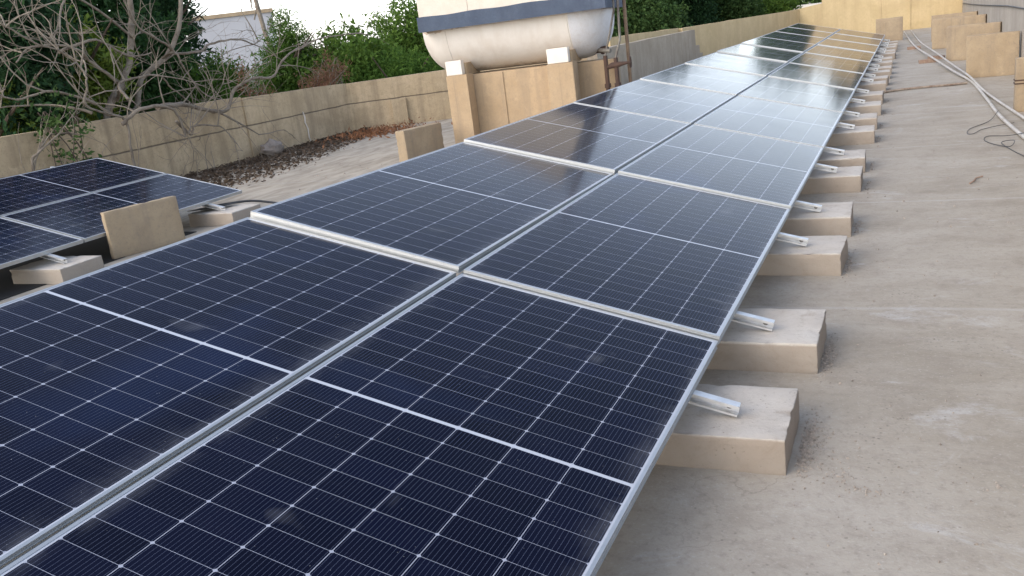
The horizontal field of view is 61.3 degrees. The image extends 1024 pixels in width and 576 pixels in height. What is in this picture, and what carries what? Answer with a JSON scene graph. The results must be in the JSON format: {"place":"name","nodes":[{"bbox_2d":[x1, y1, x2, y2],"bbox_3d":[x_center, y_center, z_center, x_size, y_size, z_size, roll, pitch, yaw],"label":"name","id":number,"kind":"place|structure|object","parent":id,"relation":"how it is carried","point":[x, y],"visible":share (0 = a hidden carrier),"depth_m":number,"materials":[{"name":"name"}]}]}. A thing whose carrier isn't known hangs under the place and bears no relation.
{"place":"outdoors","nodes":[
{"label":"outdoors","id":0,"kind":"place"},
{"bbox_2d":[109,0,417,47],"label":"sky","id":1,"kind":"structure","parent":0,"point":[309,10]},
{"bbox_2d":[311,40,342,84],"bbox_3d":[-3.912,-4.515,18.222,0.614,1.414,1.056,-5,16,8],"label":"dry creeper","id":2,"kind":"object","parent":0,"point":[334,68],"visible":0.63,"depth_m":18.21,"materials":[{"name":"green plant"}]},
{"bbox_2d":[0,27,1023,575],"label":"flat roof","id":3,"kind":"structure","parent":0,"point":[684,521],"depth_m":3.46,"materials":[{"name":"concrete"}]},
{"bbox_2d":[9,255,104,284],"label":"concrete block","id":4,"kind":"structure","parent":3,"relation":"on","point":[45,271],"depth_m":7.24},
{"bbox_2d":[40,253,67,263],"bbox_3d":[-4.895,0.041,7.915,2.445,1.217,0.102,14,23,20],"label":"mounting rail","id":5,"kind":"object","parent":4,"relation":"on","point":[57,258],"visible":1,"depth_m":7.28,"materials":[{"name":"metal"}]},
{"bbox_2d":[0,217,82,268],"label":"solar panel","id":6,"kind":"object","parent":5,"relation":"on","point":[20,242],"visible":1,"depth_m":7.46,"materials":[{"name":"glass"}]},
{"bbox_2d":[20,75,102,166],"bbox_3d":[-5.853,-1.950,11.461,0.716,1.774,1.009,0,18,25],"label":"climbing plant","id":7,"kind":"object","parent":3,"relation":"on","point":[51,122],"visible":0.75,"depth_m":11.34,"materials":[{"name":"green plant"}]},
{"bbox_2d":[0,231,196,299],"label":"bitumen sheet","id":8,"kind":"object","parent":3,"relation":"on","point":[10,288],"visible":0.33,"depth_m":8.16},
{"bbox_2d":[18,123,219,176],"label":"dead weeds","id":9,"kind":"object","parent":3,"relation":"on","point":[146,166],"visible":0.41,"depth_m":13.21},
{"bbox_2d":[0,97,252,177],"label":"parapet wall","id":10,"kind":"structure","parent":3,"relation":"on","point":[220,143],"depth_m":13.16,"materials":[{"name":"concrete"}]},
{"bbox_2d":[50,166,224,210],"bbox_3d":[-4.121,-0.548,9.582,2.445,1.217,0.102,14,23,20],"label":"mounting rail","id":11,"kind":"object","parent":3,"relation":"on","point":[215,206],"visible":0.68,"depth_m":8.95,"materials":[{"name":"metal"}]},
{"bbox_2d":[0,158,165,216],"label":"solar panel","id":12,"kind":"object","parent":11,"relation":"on","point":[28,190],"visible":0.94,"depth_m":9.14,"materials":[{"name":"glass"}]},
{"bbox_2d":[1,174,241,241],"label":"solar panel","id":13,"kind":"object","parent":11,"relation":"on","point":[79,217],"visible":0.84,"depth_m":8.68,"materials":[{"name":"glass"}]},
{"bbox_2d":[100,196,185,258],"bbox_3d":[-3.421,-0.569,8.048,0.071,0.441,0.721,6,21,39],"label":"concrete slab","id":14,"kind":"object","parent":3,"relation":"on","point":[130,230],"depth_m":8.00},
{"bbox_2d":[0,0,388,171],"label":"bare shrub","id":15,"kind":"object","parent":3,"relation":"on","point":[163,105],"visible":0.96,"depth_m":12.25,"materials":[{"name":"grey plant"}]},
{"bbox_2d":[188,204,260,226],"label":"concrete block","id":16,"kind":"structure","parent":3,"relation":"on","point":[228,215],"depth_m":8.91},
{"bbox_2d":[260,139,283,154],"bbox_3d":[-4.207,-2.471,15.161,0.409,0.324,0.423,-13,17,-17],"label":"cloth sack","id":17,"kind":"object","parent":3,"relation":"on","point":[271,148],"visible":0.84,"depth_m":15.04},
{"bbox_2d":[180,127,369,188],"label":"leaf litter","id":18,"kind":"object","parent":3,"relation":"on","point":[299,149],"visible":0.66,"depth_m":13.89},
{"bbox_2d":[241,83,352,156],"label":"parapet wall","id":19,"kind":"structure","parent":3,"relation":"on","point":[325,110],"depth_m":16.19,"materials":[{"name":"concrete"}]},
{"bbox_2d":[232,53,277,97],"bbox_3d":[-4.632,-3.523,15.637,0.718,1.445,0.884,0,18,25],"label":"dry creeper","id":20,"kind":"object","parent":19,"relation":"attached to","point":[251,91],"visible":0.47,"depth_m":15.51,"materials":[{"name":"green plant"}]},
{"bbox_2d":[294,59,352,88],"bbox_3d":[-3.782,-4.001,17.433,0.704,1.246,1.780,0,18,25],"label":"dry creeper","id":21,"kind":"object","parent":19,"relation":"attached to","point":[326,81],"visible":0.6,"depth_m":17.45,"materials":[{"name":"green plant"}]},
{"bbox_2d":[314,117,452,147],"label":"dry needles","id":22,"kind":"object","parent":3,"relation":"on","point":[371,132],"visible":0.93,"depth_m":16.40,"materials":[{"name":"orange plant"}]},
{"bbox_2d":[391,97,408,125],"bbox_3d":[-2.295,-3.619,17.755,0.300,0.550,0.090,-8,16,-3],"label":"wall pilaster","id":23,"kind":"object","parent":3,"relation":"on","point":[400,110],"depth_m":17.71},
{"bbox_2d":[395,122,443,161],"bbox_3d":[-1.281,-2.041,12.121,0.177,0.442,0.768,6,21,38],"label":"concrete slab","id":24,"kind":"object","parent":3,"relation":"on","point":[414,142],"depth_m":11.98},
{"bbox_2d":[345,58,586,129],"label":"parapet wall","id":25,"kind":"structure","parent":3,"relation":"on","point":[426,95],"depth_m":17.73,"materials":[{"name":"concrete"}]},
{"bbox_2d":[445,47,621,143],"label":"masonry plinth","id":26,"kind":"structure","parent":3,"relation":"on","point":[483,102],"depth_m":12.39,"materials":[{"name":"paint"}]},
{"bbox_2d":[416,0,622,70],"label":"water tank","id":27,"kind":"object","parent":26,"relation":"on","point":[480,35],"visible":0.88,"depth_m":12.06,"materials":[{"name":"paint"}]},
{"bbox_2d":[597,0,631,90],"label":"tank pipework","id":28,"kind":"object","parent":3,"relation":"on","point":[615,64],"visible":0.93,"depth_m":11.92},
{"bbox_2d":[622,0,631,82],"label":"pole","id":29,"kind":"object","parent":3,"relation":"on","point":[626,36],"depth_m":12.26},
{"bbox_2d":[232,92,1023,568],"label":"pebbles","id":30,"kind":"object","parent":3,"relation":"on","point":[852,380],"visible":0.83,"depth_m":3.12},
{"bbox_2d":[587,30,696,84],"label":"grey wall","id":31,"kind":"structure","parent":3,"relation":"on","point":[652,55],"depth_m":19.17,"materials":[{"name":"paint"}]},
{"bbox_2d":[608,28,678,46],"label":"yellow wall","id":32,"kind":"structure","parent":3,"relation":"on","point":[613,41],"depth_m":19.94,"materials":[{"name":"paint"}]},
{"bbox_2d":[656,384,798,475],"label":"concrete block","id":33,"kind":"structure","parent":3,"relation":"on","point":[757,435],"depth_m":2.96,"materials":[{"name":"concrete"}]},
{"bbox_2d":[688,390,740,416],"bbox_3d":[-0.372,0.663,3.666,2.445,1.217,0.102,15,23,20],"label":"mounting rail","id":34,"kind":"object","parent":33,"relation":"on","point":[716,403],"visible":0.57,"depth_m":3.03,"materials":[{"name":"metal"}]},
{"bbox_2d":[0,217,456,568],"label":"solar panel","id":35,"kind":"object","parent":34,"relation":"on","point":[116,378],"visible":0.88,"depth_m":2.89,"materials":[{"name":"glass"}]},
{"bbox_2d":[0,273,717,575],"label":"solar panel","id":36,"kind":"object","parent":34,"relation":"on","point":[461,424],"visible":1,"depth_m":2.43,"materials":[{"name":"glass"}]},
{"bbox_2d":[0,38,826,569],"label":"joint strip","id":37,"kind":"object","parent":36,"relation":"attached to","point":[216,430],"visible":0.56,"depth_m":2.40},
{"bbox_2d":[678,9,798,55],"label":"yellow wall","id":38,"kind":"structure","parent":3,"relation":"on","point":[710,38],"depth_m":26.01,"materials":[{"name":"paint"}]},
{"bbox_2d":[707,308,826,373],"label":"concrete block","id":39,"kind":"structure","parent":3,"relation":"on","point":[793,340],"depth_m":3.70,"materials":[{"name":"concrete"}]},
{"bbox_2d":[732,311,774,330],"bbox_3d":[-0.029,0.403,4.404,2.445,1.217,0.102,15,23,20],"label":"mounting rail","id":40,"kind":"object","parent":39,"relation":"on","point":[760,322],"visible":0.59,"depth_m":3.77,"materials":[{"name":"metal"}]},
{"bbox_2d":[757,235,847,275],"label":"concrete block","id":41,"kind":"structure","parent":3,"relation":"on","point":[822,256],"depth_m":4.89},
{"bbox_2d":[775,232,808,245],"bbox_3d":[0.529,-0.022,5.604,2.445,1.217,0.102,15,23,20],"label":"mounting rail","id":42,"kind":"object","parent":41,"relation":"on","point":[793,239],"visible":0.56,"depth_m":4.97,"materials":[{"name":"metal"}]},
{"bbox_2d":[250,142,612,273],"bbox_3d":[-0.295,-0.553,4.988,1.140,0.033,2.285,15,23,20],"label":"solar panel","id":43,"kind":"object","parent":42,"relation":"on","point":[458,208],"visible":0.89,"depth_m":4.64,"materials":[{"name":"glass"}]},
{"bbox_2d":[463,173,789,343],"bbox_3d":[0.759,-0.273,4.597,1.140,0.034,2.285,15,23,20],"label":"solar panel","id":44,"kind":"object","parent":42,"relation":"on","point":[683,259],"visible":0.89,"depth_m":4.25,"materials":[{"name":"glass"}]},
{"bbox_2d":[799,3,821,25],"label":"yellow wall","id":45,"kind":"structure","parent":3,"relation":"on","point":[810,15],"depth_m":30.22,"materials":[{"name":"paint"}]},
{"bbox_2d":[780,202,853,236],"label":"concrete block","id":46,"kind":"structure","parent":3,"relation":"on","point":[832,218],"depth_m":5.61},
{"bbox_2d":[793,200,821,211],"bbox_3d":[0.870,-0.281,6.338,2.445,1.217,0.102,15,23,20],"label":"mounting rail","id":47,"kind":"object","parent":46,"relation":"on","point":[808,206],"visible":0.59,"depth_m":5.70,"materials":[{"name":"metal"}]},
{"bbox_2d":[800,166,862,193],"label":"concrete block","id":48,"kind":"structure","parent":3,"relation":"on","point":[845,179],"depth_m":6.80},
{"bbox_2d":[814,163,837,172],"bbox_3d":[1.416,-0.696,7.513,2.445,1.217,0.102,15,23,20],"label":"mounting rail","id":49,"kind":"object","parent":48,"relation":"on","point":[818,166],"visible":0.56,"depth_m":6.88,"materials":[{"name":"metal"}]},
{"bbox_2d":[464,103,689,174],"bbox_3d":[0.628,-1.254,6.974,1.140,0.032,2.285,15,23,20],"label":"solar panel","id":50,"kind":"object","parent":49,"relation":"on","point":[614,142],"visible":0.92,"depth_m":6.70,"materials":[{"name":"glass"}]},
{"bbox_2d":[618,124,822,210],"bbox_3d":[1.683,-0.976,6.582,1.140,0.032,2.285,15,23,20],"label":"solar panel","id":51,"kind":"object","parent":49,"relation":"on","point":[766,170],"visible":0.92,"depth_m":6.31,"materials":[{"name":"glass"}]},
{"bbox_2d":[787,63,875,76],"bbox_3d":[4.614,-3.129,14.396,2.445,1.217,0.102,15,23,20],"label":"mounting rail","id":52,"kind":"object","parent":3,"relation":"on","point":[870,75],"visible":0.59,"depth_m":13.76,"materials":[{"name":"metal"}]},
{"bbox_2d":[717,44,802,62],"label":"solar panel","id":53,"kind":"object","parent":52,"relation":"on","point":[768,53],"visible":0.83,"depth_m":14.72,"materials":[{"name":"glass"}]},
{"bbox_2d":[789,53,869,73],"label":"solar panel","id":54,"kind":"object","parent":52,"relation":"on","point":[836,63],"visible":0.88,"depth_m":14.39,"materials":[{"name":"glass"}]},
{"bbox_2d":[817,149,865,172],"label":"concrete block","id":55,"kind":"structure","parent":3,"relation":"on","point":[848,158],"depth_m":7.47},
{"bbox_2d":[792,88,903,496],"bbox_3d":[3.461,-1.202,7.915,0.342,0.009,12.184,0,18,25],"label":"grit heap","id":56,"kind":"object","parent":3,"relation":"on","point":[804,449],"visible":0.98,"depth_m":3.08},
{"bbox_2d":[826,125,874,146],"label":"concrete block","id":57,"kind":"structure","parent":3,"relation":"on","point":[856,135],"depth_m":8.80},
{"bbox_2d":[837,122,854,128],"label":"mounting rail","id":58,"kind":"object","parent":57,"relation":"on","point":[846,125],"visible":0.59,"depth_m":8.91,"materials":[{"name":"metal"}]},
{"bbox_2d":[573,79,735,125],"bbox_3d":[1.550,-1.952,8.963,1.140,0.032,2.285,15,23,20],"label":"solar panel","id":59,"kind":"object","parent":58,"relation":"on","point":[690,106],"visible":0.77,"depth_m":8.77,"materials":[{"name":"glass"}]},
{"bbox_2d":[694,96,841,149],"bbox_3d":[2.605,-1.674,8.570,1.140,0.032,2.285,15,23,20],"label":"solar panel","id":60,"kind":"object","parent":58,"relation":"on","point":[783,121],"visible":0.89,"depth_m":8.37,"materials":[{"name":"glass"}]},
{"bbox_2d":[836,113,877,129],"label":"concrete block","id":61,"kind":"structure","parent":3,"relation":"on","point":[864,119],"depth_m":9.60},
{"bbox_2d":[850,98,864,103],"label":"mounting rail","id":62,"kind":"object","parent":3,"relation":"on","point":[857,100],"visible":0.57,"depth_m":10.78,"materials":[{"name":"metal"}]},
{"bbox_2d":[640,63,765,95],"bbox_3d":[2.473,-2.654,10.949,1.140,0.032,2.285,15,23,20],"label":"solar panel","id":63,"kind":"object","parent":62,"relation":"on","point":[713,79],"visible":0.81,"depth_m":10.77,"materials":[{"name":"glass"}]},
{"bbox_2d":[738,77,854,114],"bbox_3d":[3.528,-2.375,10.557,1.140,0.032,2.285,15,23,20],"label":"solar panel","id":64,"kind":"object","parent":62,"relation":"on","point":[819,96],"visible":0.9,"depth_m":10.38,"materials":[{"name":"glass"}]},
{"bbox_2d":[843,101,880,115],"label":"concrete block","id":65,"kind":"structure","parent":3,"relation":"on","point":[869,107],"depth_m":10.64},
{"bbox_2d":[849,91,883,103],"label":"concrete block","id":66,"kind":"structure","parent":3,"relation":"on","point":[873,96],"depth_m":11.64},
{"bbox_2d":[861,78,873,81],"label":"mounting rail","id":67,"kind":"object","parent":3,"relation":"on","point":[867,80],"visible":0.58,"depth_m":13.07,"materials":[{"name":"metal"}]},
{"bbox_2d":[685,52,786,76],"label":"solar panel","id":68,"kind":"object","parent":67,"relation":"on","point":[744,64],"visible":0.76,"depth_m":12.77,"materials":[{"name":"glass"}]},
{"bbox_2d":[768,63,863,90],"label":"solar panel","id":69,"kind":"object","parent":67,"relation":"on","point":[821,76],"visible":0.91,"depth_m":12.36,"materials":[{"name":"glass"}]},
{"bbox_2d":[855,80,885,92],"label":"concrete block","id":70,"kind":"structure","parent":3,"relation":"on","point":[876,86],"depth_m":12.93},
{"bbox_2d":[863,70,889,78],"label":"concrete block","id":71,"kind":"structure","parent":3,"relation":"on","point":[881,72],"depth_m":14.58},
{"bbox_2d":[871,56,892,64],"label":"concrete block","id":72,"kind":"structure","parent":3,"relation":"on","point":[886,58],"depth_m":17.13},
{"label":"rail","id":73,"kind":"object","parent":72,"relation":"on","visible":0},
{"bbox_2d":[741,37,815,52],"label":"solar panel","id":74,"kind":"object","parent":73,"relation":"on","point":[782,44],"visible":0.85,"depth_m":16.73,"materials":[{"name":"glass"}]},
{"bbox_2d":[805,45,874,62],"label":"solar panel","id":75,"kind":"object","parent":73,"relation":"on","point":[843,53],"visible":0.9,"depth_m":16.38,"materials":[{"name":"glass"}]},
{"bbox_2d":[875,49,894,53],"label":"concrete block","id":76,"kind":"structure","parent":3,"relation":"on","point":[892,50],"depth_m":19.06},
{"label":"rail","id":77,"kind":"object","parent":76,"relation":"on","visible":0},
{"bbox_2d":[760,31,825,44],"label":"solar panel","id":78,"kind":"object","parent":77,"relation":"on","point":[795,37],"visible":0.72,"depth_m":18.81,"materials":[{"name":"glass"}]},
{"bbox_2d":[817,39,878,52],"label":"solar panel","id":79,"kind":"object","parent":77,"relation":"on","point":[850,45],"visible":0.94,"depth_m":18.33,"materials":[{"name":"glass"}]},
{"bbox_2d":[879,43,896,49],"bbox_3d":[9.081,-5.875,21.156,0.643,0.141,0.422,0,18,23],"label":"concrete block","id":80,"kind":"object","parent":3,"relation":"on","point":[894,44],"depth_m":20.93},
{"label":"rail","id":81,"kind":"object","parent":80,"relation":"on","visible":0},
{"bbox_2d":[776,27,833,37],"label":"solar panel","id":82,"kind":"object","parent":81,"relation":"on","point":[805,32],"visible":0.73,"depth_m":20.79,"materials":[{"name":"glass"}]},
{"bbox_2d":[827,33,881,45],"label":"solar panel","id":83,"kind":"object","parent":81,"relation":"on","point":[856,39],"visible":0.86,"depth_m":20.38,"materials":[{"name":"glass"}]},
{"bbox_2d":[876,16,902,41],"bbox_3d":[10.649,-7.295,24.406,0.706,0.636,0.146,0,18,25],"label":"concrete slab","id":84,"kind":"object","parent":3,"relation":"on","point":[890,29],"depth_m":24.32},
{"bbox_2d":[822,0,961,32],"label":"wall","id":85,"kind":"structure","parent":3,"relation":"on","point":[859,15],"depth_m":29.33,"materials":[{"name":"yellow paint"}]},
{"bbox_2d":[884,82,967,92],"bbox_3d":[5.963,-2.925,12.624,1.252,0.036,0.160,-5,16,7],"label":"old pipe","id":86,"kind":"object","parent":3,"relation":"on","point":[920,87],"visible":0.91,"depth_m":12.60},
{"bbox_2d":[931,11,977,40],"bbox_3d":[11.158,-6.600,21.807,1.059,0.635,0.146,7,21,40],"label":"concrete slab","id":87,"kind":"object","parent":3,"relation":"on","point":[954,15],"depth_m":21.72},
{"bbox_2d":[932,14,986,48],"bbox_3d":[9.938,-5.694,19.221,1.087,0.656,0.147,7,21,40],"label":"concrete slab","id":88,"kind":"object","parent":3,"relation":"on","point":[939,29],"depth_m":19.31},
{"bbox_2d":[904,31,1023,138],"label":"plastic pipe","id":89,"kind":"object","parent":3,"relation":"on","point":[1005,120],"visible":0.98,"depth_m":10.97,"materials":[{"name":"white plastic"}]},
{"bbox_2d":[911,30,1023,118],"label":"plastic pipe","id":90,"kind":"object","parent":3,"relation":"on","point":[989,94],"visible":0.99,"depth_m":11.77,"materials":[{"name":"white plastic"}]},
{"bbox_2d":[946,21,1001,60],"bbox_3d":[8.538,-4.554,15.988,0.916,0.635,0.146,8,22,43],"label":"concrete slab","id":91,"kind":"object","parent":3,"relation":"on","point":[956,38],"depth_m":16.06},
{"bbox_2d":[966,31,1019,77],"bbox_3d":[7.236,-3.511,13.017,0.700,0.633,0.146,3,19,31],"label":"concrete slab","id":92,"kind":"object","parent":3,"relation":"on","point":[992,54],"depth_m":12.96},
{"bbox_2d":[962,0,1023,56],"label":"wall","id":93,"kind":"structure","parent":3,"relation":"on","point":[1011,18],"depth_m":15.17,"materials":[{"name":"paint"}]},
{"bbox_2d":[1013,57,1023,111],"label":"banded pier","id":94,"kind":"structure","parent":3,"relation":"on","point":[1018,99],"depth_m":9.41,"materials":[{"name":"concrete"}]},
{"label":"ground","id":95,"kind":"structure","parent":0,"visible":0},
{"bbox_2d":[0,62,43,136],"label":"young tree","id":96,"kind":"object","parent":95,"relation":"on","point":[12,110],"visible":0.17,"depth_m":11.83,"materials":[{"name":"green plant"}]},
{"bbox_2d":[0,0,101,136],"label":"cypress tree","id":97,"kind":"object","parent":95,"relation":"on","point":[31,68],"visible":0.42,"depth_m":12.22,"materials":[{"name":"green plant"}]},
{"bbox_2d":[20,3,145,128],"bbox_3d":[-6.511,-1.135,14.284,1.866,6.817,2.582,-14,17,-21],"label":"young tree","id":98,"kind":"object","parent":95,"relation":"on","point":[105,81],"visible":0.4,"depth_m":13.43,"materials":[{"name":"green plant"}]},
{"bbox_2d":[0,0,208,122],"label":"cypress tree","id":99,"kind":"object","parent":95,"relation":"on","point":[103,6],"visible":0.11,"depth_m":15.46,"materials":[{"name":"green plant"}]},
{"bbox_2d":[0,0,296,118],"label":"bare tree","id":100,"kind":"object","parent":95,"relation":"on","point":[114,96],"visible":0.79,"depth_m":13.52,"materials":[{"name":"grey plant"}]},
{"bbox_2d":[109,0,259,91],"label":"conifer tree","id":101,"kind":"object","parent":95,"relation":"on","point":[165,6],"visible":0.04,"depth_m":17.41,"materials":[{"name":"green plant"}]},
{"bbox_2d":[151,46,270,103],"bbox_3d":[-5.869,-1.815,17.646,2.688,6.079,3.028,-13,17,-18],"label":"bush","id":102,"kind":"object","parent":95,"relation":"on","point":[215,75],"visible":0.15,"depth_m":16.71,"materials":[{"name":"green plant"}]},
{"bbox_2d":[191,8,275,90],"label":"white house","id":103,"kind":"structure","parent":95,"relation":"on","point":[227,27],"depth_m":47.68,"materials":[{"name":"concrete"}]},
{"bbox_2d":[228,0,271,47],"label":"thin trunk","id":104,"kind":"object","parent":95,"relation":"on","point":[259,13],"visible":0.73,"depth_m":21.82,"materials":[{"name":"grey plant"}]},
{"bbox_2d":[247,2,331,94],"bbox_3d":[-4.846,-3.389,21.071,3.046,6.913,3.353,0,18,25],"label":"conifer tree","id":105,"kind":"object","parent":95,"relation":"on","point":[289,34],"visible":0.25,"depth_m":20.06,"materials":[{"name":"green plant"}]},
{"bbox_2d":[263,12,418,92],"bbox_3d":[-3.688,-3.324,21.020,3.930,6.523,3.854,0,18,25],"label":"acacia tree","id":106,"kind":"object","parent":95,"relation":"on","point":[354,48],"visible":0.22,"depth_m":19.74,"materials":[{"name":"green plant"}]},
{"bbox_2d":[349,35,445,81],"bbox_3d":[-2.302,-2.880,20.106,2.712,5.844,3.122,0,18,25],"label":"feathery bush","id":107,"kind":"object","parent":95,"relation":"on","point":[410,66],"visible":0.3,"depth_m":19.18,"materials":[{"name":"green plant"}]},
{"bbox_2d":[355,0,440,67],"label":"ash tree","id":108,"kind":"object","parent":95,"relation":"on","point":[407,32],"visible":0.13,"depth_m":22.65,"materials":[{"name":"green plant"}]},
{"bbox_2d":[612,0,695,36],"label":"dense tree","id":109,"kind":"object","parent":95,"relation":"on","point":[643,16],"visible":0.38,"depth_m":25.56,"materials":[{"name":"green plant"}]},
{"bbox_2d":[653,0,722,29],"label":"dense tree","id":110,"kind":"object","parent":95,"relation":"on","point":[695,14],"visible":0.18,"depth_m":29.29,"materials":[{"name":"green plant"}]},
{"bbox_2d":[700,0,766,22],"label":"dense tree","id":111,"kind":"object","parent":95,"relation":"on","point":[734,9],"visible":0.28,"depth_m":30.84,"materials":[{"name":"green plant"}]},
{"bbox_2d":[757,0,801,15],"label":"dense tree","id":112,"kind":"object","parent":95,"relation":"on","point":[775,6],"visible":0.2,"depth_m":33.34,"materials":[{"name":"green plant"}]},
{"bbox_3d":[9.562,-6.240,22.192,0.624,0.139,0.414,0,18,24],"label":"concrete block","id":113,"kind":"object","parent":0,"visible":0},
{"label":"rail","id":114,"kind":"object","parent":113,"relation":"on","visible":0},
{"bbox_2d":[788,23,839,32],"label":"solar panel","id":115,"kind":"object","parent":114,"relation":"on","point":[816,28],"visible":0.73,"depth_m":22.77,"materials":[{"name":"glass"}]},
{"bbox_2d":[836,29,884,40],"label":"solar panel","id":116,"kind":"object","parent":114,"relation":"on","point":[862,34],"visible":0.86,"depth_m":22.35,"materials":[{"name":"glass"}]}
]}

